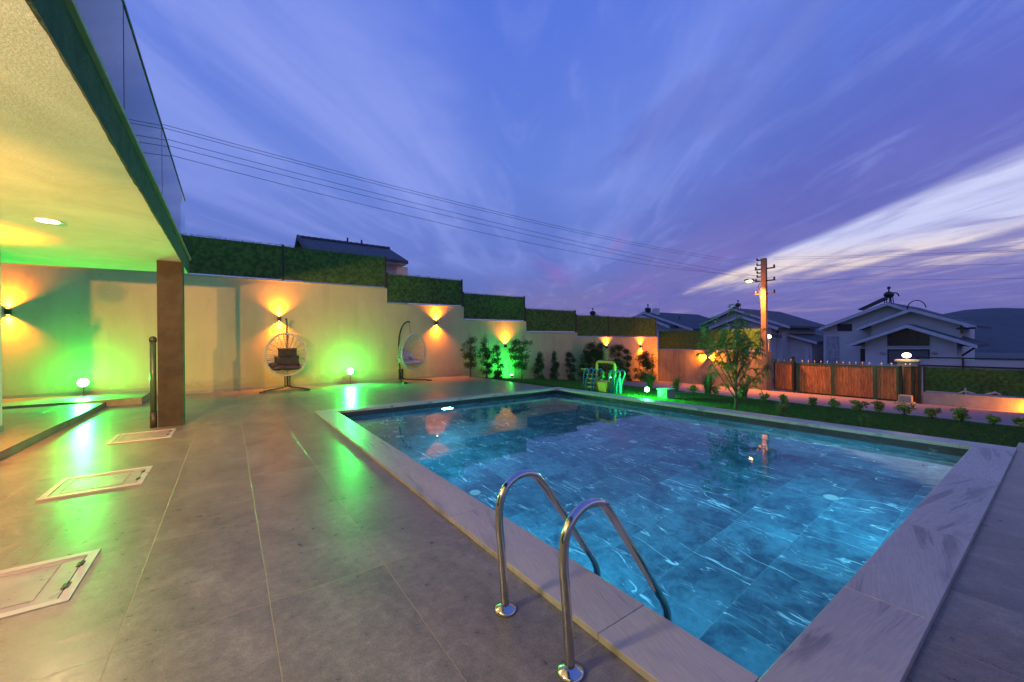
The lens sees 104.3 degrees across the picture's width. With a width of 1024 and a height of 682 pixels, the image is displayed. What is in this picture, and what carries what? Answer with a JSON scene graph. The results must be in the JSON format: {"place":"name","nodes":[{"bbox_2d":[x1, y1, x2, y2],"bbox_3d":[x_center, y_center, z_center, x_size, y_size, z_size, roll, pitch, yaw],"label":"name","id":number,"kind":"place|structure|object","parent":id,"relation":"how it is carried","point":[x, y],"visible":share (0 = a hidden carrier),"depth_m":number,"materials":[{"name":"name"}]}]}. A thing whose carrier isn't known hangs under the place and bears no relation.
{"place":"outdoors","nodes":[
{"label":"outdoors","id":0,"kind":"place"},
{"bbox_2d":[0,376,1023,681],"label":"pool deck","id":1,"kind":"structure","parent":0,"point":[286,534],"depth_m":2.62,"materials":[{"name":"tile"}]},
{"bbox_2d":[0,549,100,618],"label":"access cover","id":2,"kind":"object","parent":1,"relation":"on","point":[32,586],"visible":1,"depth_m":2.51,"materials":[{"name":"metal"}]},
{"bbox_2d":[0,402,105,460],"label":"terrace step","id":3,"kind":"object","parent":1,"relation":"on","point":[24,427],"visible":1,"depth_m":7.23,"materials":[{"name":"tile"}]},
{"bbox_2d":[2,390,149,408],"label":"terrace platform","id":4,"kind":"structure","parent":1,"relation":"on","point":[125,398],"depth_m":9.78,"materials":[{"name":"tile"}]},
{"bbox_2d":[77,378,88,395],"bbox_3d":[-11.139,1.201,10.353,0.216,0.456,0.150,-1,0,-35],"label":"floodlight","id":5,"kind":"object","parent":4,"relation":"on","point":[83,382],"visible":1,"depth_m":10.32,"materials":[{"name":"metal"}]},
{"bbox_2d":[36,466,152,500],"bbox_3d":[-4.505,1.531,4.371,0.755,0.018,0.760,-1,0,-35],"label":"access cover","id":6,"kind":"object","parent":1,"relation":"on","point":[96,482],"visible":1,"depth_m":4.32,"materials":[{"name":"metal"}]},
{"bbox_2d":[0,0,190,432],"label":"villa","id":7,"kind":"object","parent":1,"relation":"on","point":[79,186],"visible":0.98,"depth_m":3.38,"materials":[{"name":"paint"}]},
{"bbox_2d":[75,0,185,243],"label":"glass balustrade","id":8,"kind":"object","parent":7,"relation":"on","point":[108,23],"visible":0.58,"depth_m":3.87,"materials":[{"name":"glass"}]},
{"bbox_2d":[106,428,175,443],"bbox_3d":[-6.033,1.545,6.524,0.755,0.018,0.800,-1,0,-35],"label":"access cover","id":9,"kind":"object","parent":1,"relation":"on","point":[140,436],"visible":1,"depth_m":6.47,"materials":[{"name":"metal"}]},
{"bbox_2d":[149,336,156,427],"bbox_3d":[-6.467,0.736,7.178,0.110,1.643,0.110,-1,0,-35],"label":"vent pipe","id":10,"kind":"object","parent":1,"relation":"on","point":[153,394],"visible":1,"depth_m":7.15,"materials":[{"name":"black plastic"}]},
{"bbox_2d":[157,260,184,426],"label":"column","id":11,"kind":"structure","parent":1,"relation":"on","point":[171,341],"depth_m":7.28,"materials":[{"name":"brown wood"}]},
{"bbox_2d":[259,318,309,392],"bbox_3d":[-7.232,0.416,12.738,1.360,2.297,1.147,-1,0,-27],"label":"hanging chair","id":12,"kind":"object","parent":1,"relation":"on","point":[286,360],"visible":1,"depth_m":12.70,"materials":[{"name":"white rattan"},{"name":"dark metal"},{"name":"fabric"}]},
{"bbox_2d":[347,368,353,373],"bbox_3d":[-5.797,1.264,14.266,0.216,0.576,0.150,-1,0,-35],"label":"floodlight","id":13,"kind":"object","parent":1,"relation":"on","point":[350,371],"visible":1,"depth_m":14.21,"materials":[{"name":"metal"}]},
{"bbox_2d":[395,321,431,383],"bbox_3d":[-3.960,0.387,15.137,1.147,2.297,1.360,-1,0,35],"label":"hanging chair","id":14,"kind":"object","parent":1,"relation":"on","point":[406,358],"visible":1,"depth_m":15.24,"materials":[{"name":"white wicker"}]},
{"bbox_2d":[460,337,478,376],"bbox_3d":[-1.781,0.636,16.711,0.874,1.922,0.779,-1,0,-19],"label":"bamboo plant","id":15,"kind":"object","parent":1,"relation":"on","point":[470,355],"visible":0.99,"depth_m":16.66,"materials":[{"name":"green plant"}]},
{"bbox_2d":[494,469,671,681],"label":"pool ladder","id":16,"kind":"object","parent":1,"relation":"attached to","point":[570,668],"visible":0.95,"depth_m":2.05,"materials":[{"name":"metal"}]},
{"bbox_2d":[315,387,1016,681],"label":"swimming pool","id":17,"kind":"structure","parent":1,"relation":"in","point":[873,620],"depth_m":2.49,"materials":[{"name":"tile"}]},
{"bbox_2d":[347,394,962,678],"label":"water","id":18,"kind":"structure","parent":17,"relation":"in","point":[758,546],"depth_m":4.21,"materials":[{"name":"blue liquid"}]},
{"bbox_2d":[125,0,1023,440],"label":"sky","id":19,"kind":"structure","parent":0,"point":[787,133],"materials":[{"name":"blue"}]},
{"bbox_2d":[480,377,1023,446],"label":"lawn base","id":20,"kind":"object","parent":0,"point":[839,418],"visible":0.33,"depth_m":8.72,"materials":[{"name":"plant"}]},
{"bbox_2d":[477,334,496,377],"bbox_3d":[-1.101,0.660,17.192,0.816,1.961,0.743,-1,0,-35],"label":"bamboo plant","id":21,"kind":"object","parent":20,"relation":"on","point":[486,356],"visible":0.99,"depth_m":17.14,"materials":[{"name":"green plant"}]},
{"bbox_2d":[490,342,504,378],"bbox_3d":[-0.611,0.891,17.197,0.714,1.791,0.614,-1,0,38],"label":"shrub plant","id":22,"kind":"object","parent":20,"relation":"on","point":[497,372],"visible":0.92,"depth_m":17.09,"materials":[{"name":"green plant"}]},
{"bbox_2d":[507,339,523,369],"bbox_3d":[0.162,0.750,17.850,0.843,1.989,0.841,-1,0,-10],"label":"sapling","id":23,"kind":"object","parent":20,"relation":"on","point":[514,349],"visible":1,"depth_m":17.79,"materials":[{"name":"green plant"}]},
{"bbox_2d":[514,337,532,378],"bbox_3d":[0.500,0.745,18.487,1.043,2.086,0.786,-1,0,-35],"label":"bamboo plant","id":24,"kind":"object","parent":20,"relation":"on","point":[524,347],"visible":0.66,"depth_m":18.43,"materials":[{"name":"green plant"}]},
{"bbox_2d":[531,351,545,379],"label":"shrub plant","id":25,"kind":"object","parent":20,"relation":"on","point":[538,361],"visible":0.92,"depth_m":18.84,"materials":[{"name":"green plant"}]},
{"bbox_2d":[548,349,559,379],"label":"shrub plant","id":26,"kind":"object","parent":20,"relation":"on","point":[554,369],"visible":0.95,"depth_m":19.32,"materials":[{"name":"green plant"}]},
{"bbox_2d":[565,349,577,380],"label":"shrub plant","id":27,"kind":"object","parent":20,"relation":"on","point":[569,365],"visible":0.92,"depth_m":19.96,"materials":[{"name":"green plant"}]},
{"bbox_2d":[581,360,624,393],"bbox_3d":[2.803,1.133,12.761,0.402,1.012,1.759,-1,0,-35],"label":"play set","id":28,"kind":"object","parent":20,"relation":"on","point":[615,383],"visible":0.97,"depth_m":12.43,"materials":[{"name":"green plastic"}]},
{"bbox_2d":[639,369,662,390],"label":"grass tussock","id":29,"kind":"object","parent":20,"relation":"on","point":[649,382],"depth_m":15.05,"materials":[{"name":"green plant"}]},
{"bbox_2d":[657,388,675,398],"bbox_3d":[4.490,1.530,11.576,0.440,0.295,0.340,-1,0,-35],"label":"storage box","id":30,"kind":"object","parent":20,"relation":"on","point":[667,393],"visible":0.85,"depth_m":11.46,"materials":[{"name":"white plastic"}]},
{"bbox_2d":[669,373,688,391],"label":"grass tussock","id":31,"kind":"object","parent":20,"relation":"on","point":[675,383],"depth_m":14.82,"materials":[{"name":"green plant"}]},
{"bbox_2d":[687,385,698,392],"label":"border plant","id":32,"kind":"object","parent":20,"relation":"on","point":[692,389],"visible":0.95,"depth_m":15.07,"materials":[{"name":"green plant"}]},
{"bbox_2d":[693,369,721,395],"bbox_3d":[7.068,1.415,14.300,1.513,1.085,1.377,-1,0,-35],"label":"grass tussock","id":33,"kind":"object","parent":20,"relation":"on","point":[707,387],"depth_m":14.25,"materials":[{"name":"green plant"}]},
{"bbox_2d":[711,386,720,394],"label":"border plant","id":34,"kind":"object","parent":20,"relation":"on","point":[716,390],"visible":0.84,"depth_m":14.40,"materials":[{"name":"green plant"}]},
{"bbox_2d":[695,304,780,408],"bbox_3d":[5.208,0.389,9.299,1.950,2.545,1.178,-1,0,-4],"label":"feathery tree","id":35,"kind":"object","parent":20,"relation":"on","point":[741,372],"visible":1,"depth_m":9.23,"materials":[{"name":"green plant"}]},
{"bbox_2d":[737,377,757,398],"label":"grass tussock","id":36,"kind":"object","parent":20,"relation":"on","point":[744,393],"depth_m":13.51,"materials":[{"name":"green plant"}]},
{"bbox_2d":[759,393,769,399],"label":"border plant","id":37,"kind":"object","parent":20,"relation":"on","point":[764,397],"visible":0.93,"depth_m":13.02,"materials":[{"name":"green plant"}]},
{"bbox_2d":[775,401,787,413],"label":"grass tussock","id":38,"kind":"object","parent":20,"relation":"on","point":[781,408],"depth_m":8.79,"materials":[{"name":"green plant"}]},
{"bbox_2d":[778,393,788,402],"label":"border plant","id":39,"kind":"object","parent":20,"relation":"on","point":[783,397],"visible":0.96,"depth_m":12.52,"materials":[{"name":"green plant"}]},
{"bbox_2d":[808,397,816,405],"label":"border plant","id":40,"kind":"object","parent":20,"relation":"on","point":[812,401],"visible":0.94,"depth_m":11.94,"materials":[{"name":"green plant"}]},
{"bbox_2d":[828,397,840,407],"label":"border plant","id":41,"kind":"object","parent":20,"relation":"on","point":[833,403],"visible":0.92,"depth_m":11.55,"materials":[{"name":"green plant"}]},
{"bbox_2d":[849,400,870,410],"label":"border plant","id":42,"kind":"object","parent":20,"relation":"on","point":[858,405],"visible":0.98,"depth_m":11.02,"materials":[{"name":"green plant"}]},
{"bbox_2d":[858,413,870,426],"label":"grass tussock","id":43,"kind":"object","parent":20,"relation":"on","point":[864,421],"depth_m":7.25,"materials":[{"name":"green plant"}]},
{"bbox_2d":[870,400,884,412],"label":"border plant","id":44,"kind":"object","parent":20,"relation":"on","point":[879,405],"visible":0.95,"depth_m":10.79,"materials":[{"name":"green plant"}]},
{"bbox_2d":[894,401,916,414],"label":"border plant","id":45,"kind":"object","parent":20,"relation":"on","point":[903,408],"visible":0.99,"depth_m":10.31,"materials":[{"name":"green plant"}]},
{"bbox_2d":[923,407,941,417],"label":"border plant","id":46,"kind":"object","parent":20,"relation":"on","point":[932,412],"visible":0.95,"depth_m":9.94,"materials":[{"name":"green plant"}]},
{"bbox_2d":[949,406,971,420],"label":"border plant","id":47,"kind":"object","parent":20,"relation":"on","point":[960,413],"visible":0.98,"depth_m":9.52,"materials":[{"name":"green plant"}]},
{"bbox_2d":[985,414,1001,424],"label":"border plant","id":48,"kind":"object","parent":20,"relation":"on","point":[994,420],"visible":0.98,"depth_m":9.08,"materials":[{"name":"green plant"}]},
{"bbox_2d":[1011,417,1023,426],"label":"border plant","id":49,"kind":"object","parent":20,"relation":"on","point":[1018,421],"visible":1,"depth_m":8.87,"materials":[{"name":"green plant"}]},
{"bbox_2d":[581,380,1023,424],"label":"driveway","id":50,"kind":"structure","parent":0,"point":[976,414],"depth_m":14.69,"materials":[{"name":"grey concrete"}]},
{"bbox_2d":[796,360,898,400],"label":"sliding gate","id":51,"kind":"structure","parent":50,"relation":"on","point":[875,382],"depth_m":17.66,"materials":[{"name":"brown wood"}]},
{"bbox_2d":[896,394,914,402],"bbox_3d":[15.764,2.326,15.951,0.300,0.320,0.500,-1,0,-35],"label":"gate motor","id":52,"kind":"object","parent":50,"relation":"on","point":[906,398],"visible":0.76,"depth_m":15.85,"materials":[{"name":"plastic"}]},
{"bbox_2d":[773,353,1023,403],"bbox_3d":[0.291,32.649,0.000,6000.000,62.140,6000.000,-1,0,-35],"label":"ground","id":53,"kind":"structure","parent":0,"point":[1002,355],"depth_m":202.46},
{"bbox_2d":[1,263,657,398],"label":"boundary wall","id":54,"kind":"structure","parent":53,"relation":"on","point":[65,329],"depth_m":12.62,"materials":[{"name":"paint"}]},
{"bbox_2d":[4,308,11,314],"bbox_3d":[-12.549,-0.728,9.915,0.100,0.159,0.109,-1,0,-35],"label":"wall lamp","id":55,"kind":"object","parent":54,"relation":"attached to","point":[7,311],"visible":1,"depth_m":9.88,"materials":[{"name":"metal"}]},
{"bbox_2d":[185,233,386,287],"bbox_3d":[-7.979,-2.688,13.344,7.553,1.329,0.088,-1,0,-35],"label":"turf fence","id":56,"kind":"object","parent":54,"relation":"on","point":[220,256],"visible":0.82,"depth_m":13.46,"materials":[{"name":"green plant"}]},
{"bbox_2d":[386,272,462,305],"bbox_3d":[-3.520,-2.130,16.505,3.395,1.272,0.088,-1,0,-35],"label":"turf fence","id":57,"kind":"object","parent":54,"relation":"on","point":[401,288],"visible":1,"depth_m":16.42,"materials":[{"name":"green plant"}]},
{"bbox_2d":[463,292,524,320],"bbox_3d":[-0.759,-1.609,18.461,3.432,1.321,0.088,-1,0,-35],"label":"turf fence","id":58,"kind":"object","parent":54,"relation":"on","point":[486,306],"visible":0.99,"depth_m":18.40,"materials":[{"name":"green plant"}]},
{"bbox_2d":[525,308,575,331],"bbox_3d":[2.051,-1.079,20.452,3.446,1.270,0.088,-1,0,-35],"label":"turf fence","id":59,"kind":"object","parent":54,"relation":"on","point":[536,319],"visible":1,"depth_m":20.36,"materials":[{"name":"green plant"}]},
{"bbox_2d":[576,314,655,336],"bbox_3d":[6.359,-0.882,23.508,7.164,1.288,0.088,-1,0,-35],"label":"turf fence","id":60,"kind":"object","parent":54,"relation":"on","point":[595,325],"visible":1,"depth_m":23.24,"materials":[{"name":"green plant"}]},
{"bbox_2d":[294,235,407,303],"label":"hipped house","id":61,"kind":"structure","parent":53,"relation":"on","point":[395,263],"depth_m":21.38,"materials":[{"name":"tile"}]},
{"bbox_2d":[578,338,611,380],"bbox_3d":[4.425,1.105,21.097,1.798,2.506,1.817,-1,0,-35],"label":"bush","id":62,"kind":"object","parent":53,"relation":"on","point":[596,352],"visible":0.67,"depth_m":20.90,"materials":[{"name":"green plant"}]},
{"bbox_2d":[578,308,628,336],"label":"distant house","id":63,"kind":"structure","parent":53,"relation":"on","point":[592,312],"depth_m":52.03,"materials":[{"name":"tile"}]},
{"bbox_2d":[604,343,626,381],"bbox_3d":[5.726,1.187,22.058,1.235,2.351,1.382,-1,0,-35],"label":"bush","id":64,"kind":"object","parent":53,"relation":"on","point":[618,360],"visible":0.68,"depth_m":21.91,"materials":[{"name":"green plant"}]},
{"bbox_2d":[621,348,632,380],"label":"bush","id":65,"kind":"object","parent":53,"relation":"on","point":[627,358],"visible":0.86,"depth_m":22.57,"materials":[{"name":"green plant"}]},
{"bbox_2d":[632,350,657,382],"bbox_3d":[7.756,1.515,23.209,1.247,2.136,1.424,-1,0,-35],"label":"bush","id":66,"kind":"object","parent":53,"relation":"on","point":[645,363],"visible":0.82,"depth_m":23.12,"materials":[{"name":"green plant"}]},
{"bbox_2d":[629,304,713,349],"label":"gabled house","id":67,"kind":"structure","parent":53,"relation":"on","point":[674,321],"depth_m":46.88,"materials":[{"name":"tile"}]},
{"bbox_2d":[657,349,772,390],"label":"garden wall","id":68,"kind":"structure","parent":53,"relation":"on","point":[681,364],"depth_m":23.47,"materials":[{"name":"paint"}]},
{"bbox_2d":[659,328,760,349],"bbox_3d":[11.187,-0.106,23.067,0.088,1.263,6.040,-1,0,-35],"label":"turf fence","id":69,"kind":"object","parent":68,"relation":"on","point":[679,339],"visible":0.66,"depth_m":23.57,"materials":[{"name":"green plant"}]},
{"bbox_2d":[699,300,824,377],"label":"gabled house","id":70,"kind":"structure","parent":53,"relation":"on","point":[799,339],"depth_m":40.79,"materials":[{"name":"paint"}]},
{"bbox_2d":[755,258,775,389],"bbox_3d":[12.778,-0.776,20.085,0.240,6.935,0.935,-1,0,-35],"label":"utility pole","id":71,"kind":"object","parent":53,"relation":"on","point":[764,304],"visible":0.94,"depth_m":20.05,"materials":[{"name":"wood"}]},
{"bbox_2d":[163,127,751,264],"bbox_3d":[-2.654,-3.828,9.850,36.974,0.614,0.009,-1,0,-35],"label":"overhead cable","id":72,"kind":"object","parent":71,"relation":"attached to","point":[401,190],"visible":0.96,"depth_m":9.45,"materials":[{"name":"grey plastic"}]},
{"bbox_2d":[163,124,755,262],"bbox_3d":[-2.654,-3.898,9.850,36.974,0.592,0.009,-1,0,-35],"label":"overhead cable","id":73,"kind":"object","parent":71,"relation":"attached to","point":[411,190],"visible":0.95,"depth_m":9.80,"materials":[{"name":"grey plastic"}]},
{"bbox_2d":[167,139,754,275],"bbox_3d":[-2.630,-3.546,9.865,36.922,0.812,0.009,-1,0,-35],"label":"overhead cable","id":74,"kind":"object","parent":71,"relation":"attached to","point":[416,203],"visible":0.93,"depth_m":9.67,"materials":[{"name":"grey plastic"}]},
{"bbox_2d":[172,155,749,275],"bbox_3d":[-2.592,-3.307,9.891,36.833,0.896,0.009,-1,0,-35],"label":"overhead cable","id":75,"kind":"object","parent":71,"relation":"attached to","point":[420,218],"visible":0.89,"depth_m":9.89,"materials":[{"name":"grey plastic"}]},
{"bbox_2d":[171,146,753,278],"bbox_3d":[-2.629,-3.418,9.865,36.922,0.862,0.009,-1,0,-35],"label":"overhead cable","id":76,"kind":"object","parent":71,"relation":"attached to","point":[413,207],"visible":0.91,"depth_m":9.61,"materials":[{"name":"grey plastic"}]},
{"bbox_2d":[744,279,759,282],"bbox_3d":[12.219,-3.063,20.288,0.718,0.172,0.300,-1,0,-6],"label":"street lamp","id":77,"kind":"object","parent":71,"relation":"attached to","point":[748,280],"visible":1,"depth_m":20.18,"materials":[{"name":"metal"}]},
{"bbox_2d":[804,278,1012,279],"bbox_3d":[28.430,-3.005,16.079,31.805,0.446,0.009,-1,0,14],"label":"overhead cable","id":78,"kind":"object","parent":71,"relation":"attached to","point":[932,279],"visible":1,"depth_m":18.21,"materials":[{"name":"grey plastic"}]},
{"bbox_2d":[813,251,1014,258],"bbox_3d":[28.421,-4.105,16.071,31.810,0.205,0.009,-1,0,14],"label":"overhead cable","id":79,"kind":"object","parent":71,"relation":"attached to","point":[920,255],"visible":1,"depth_m":18.48,"materials":[{"name":"grey plastic"}]},
{"bbox_2d":[816,249,1022,256],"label":"overhead cable","id":80,"kind":"object","parent":71,"relation":"attached to","point":[902,254],"visible":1,"depth_m":18.43,"materials":[{"name":"grey plastic"}]},
{"bbox_2d":[874,263,1023,266],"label":"overhead cable","id":81,"kind":"object","parent":71,"relation":"attached to","point":[941,265],"visible":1,"depth_m":18.17,"materials":[{"name":"grey plastic"}]},
{"bbox_2d":[791,356,794,392],"bbox_3d":[13.645,1.684,19.309,0.120,1.890,0.120,-1,0,-35],"label":"gate post","id":82,"kind":"object","parent":53,"relation":"on","point":[793,374],"visible":0.81,"depth_m":19.27,"materials":[{"name":"metal"}]},
{"bbox_2d":[773,359,795,390],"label":"pedestrian gate","id":83,"kind":"structure","parent":82,"relation":"attached to","point":[782,375],"depth_m":19.76,"materials":[{"name":"brown wood"}]},
{"bbox_2d":[681,390,1023,426],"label":"driveway kerb","id":84,"kind":"structure","parent":53,"relation":"on","point":[922,416],"depth_m":10.73,"materials":[{"name":"concrete"}]},
{"bbox_2d":[898,365,902,394],"bbox_3d":[15.835,1.804,16.224,0.120,1.610,0.120,-1,0,-35],"label":"gate post","id":85,"kind":"object","parent":53,"relation":"on","point":[900,380],"visible":0.77,"depth_m":16.19,"materials":[{"name":"metal"}]},
{"bbox_2d":[819,286,990,365],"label":"gabled house","id":86,"kind":"structure","parent":53,"relation":"on","point":[887,333],"depth_m":32.70,"materials":[{"name":"paint"}]},
{"bbox_2d":[837,324,851,330],"bbox_3d":[30.747,-1.249,36.799,0.080,0.683,1.065,-1,0,-35],"label":"window","id":87,"kind":"structure","parent":86,"relation":"in","point":[840,327],"depth_m":36.78,"materials":[{"name":"black glass"}]},
{"bbox_2d":[860,349,864,360],"bbox_3d":[31.506,1.274,35.761,0.080,1.142,0.337,-1,0,-35],"label":"window","id":88,"kind":"structure","parent":86,"relation":"in","point":[862,351],"depth_m":35.75,"materials":[{"name":"black glass"}]},
{"bbox_2d":[887,328,929,345],"bbox_3d":[31.170,-0.315,31.363,0.045,1.419,2.390,-1,0,-35],"label":"gable window","id":89,"kind":"structure","parent":86,"relation":"in","point":[907,337],"depth_m":31.36,"materials":[{"name":"black glass"}]},
{"bbox_2d":[894,359,921,394],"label":"gate pillar","id":90,"kind":"structure","parent":53,"relation":"on","point":[913,362],"depth_m":16.31,"materials":[{"name":"stone"}]},
{"bbox_2d":[902,353,910,359],"bbox_3d":[16.259,0.623,16.408,0.283,0.285,0.279,-1,0,-35],"label":"globe lamp","id":91,"kind":"object","parent":90,"relation":"on","point":[906,355],"visible":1,"depth_m":16.34,"materials":[{"name":"glass"}]},
{"bbox_2d":[903,363,917,402],"bbox_3d":[16.110,1.687,16.060,0.060,1.600,0.452,-1,0,-35],"label":"fixed panel","id":92,"kind":"object","parent":53,"relation":"on","point":[907,380],"visible":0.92,"depth_m":16.10,"materials":[{"name":"brown wood"}]},
{"bbox_2d":[911,366,914,401],"bbox_3d":[16.046,1.802,15.927,0.120,1.610,0.120,-1,0,-35],"label":"gate post","id":93,"kind":"object","parent":53,"relation":"on","point":[913,381],"visible":0.77,"depth_m":15.89,"materials":[{"name":"metal"}]},
{"bbox_2d":[917,366,921,403],"bbox_3d":[16.151,1.791,15.779,0.120,1.630,0.120,-1,0,-35],"label":"gate post","id":94,"kind":"object","parent":53,"relation":"on","point":[919,373],"visible":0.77,"depth_m":15.75,"materials":[{"name":"metal"}]},
{"bbox_2d":[915,357,1023,393],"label":"street rail","id":95,"kind":"object","parent":53,"relation":"on","point":[962,366],"visible":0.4,"depth_m":19.77,"materials":[{"name":"metal"}]},
{"bbox_2d":[920,359,1023,397],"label":"street wall","id":96,"kind":"structure","parent":53,"relation":"on","point":[990,363],"depth_m":19.76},
{"bbox_2d":[922,391,1023,411],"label":"wall","id":97,"kind":"structure","parent":53,"relation":"on","point":[1014,404],"depth_m":14.64,"materials":[{"name":"paint"}]},
{"bbox_2d":[956,388,974,394],"bbox_3d":[16.945,1.886,14.869,0.080,0.277,0.476,-1,0,-35],"label":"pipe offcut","id":98,"kind":"object","parent":97,"relation":"on","point":[965,391],"visible":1,"depth_m":14.86,"materials":[{"name":"grey plastic"}]},
{"bbox_2d":[923,366,1023,396],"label":"turf fence","id":99,"kind":"object","parent":97,"relation":"on","point":[1005,382],"visible":1,"depth_m":14.69,"materials":[{"name":"green plant"}]},
{"bbox_2d":[986,391,1000,394],"bbox_3d":[17.333,1.894,14.339,0.070,0.167,0.383,-1,0,-35],"label":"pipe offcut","id":100,"kind":"object","parent":97,"relation":"on","point":[990,393],"visible":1,"depth_m":14.33,"materials":[{"name":"grey plastic"}]},
{"bbox_2d":[816,308,1023,352],"bbox_3d":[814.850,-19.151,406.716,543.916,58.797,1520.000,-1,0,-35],"label":"hill","id":101,"kind":"structure","parent":0,"point":[1004,333],"depth_m":454.87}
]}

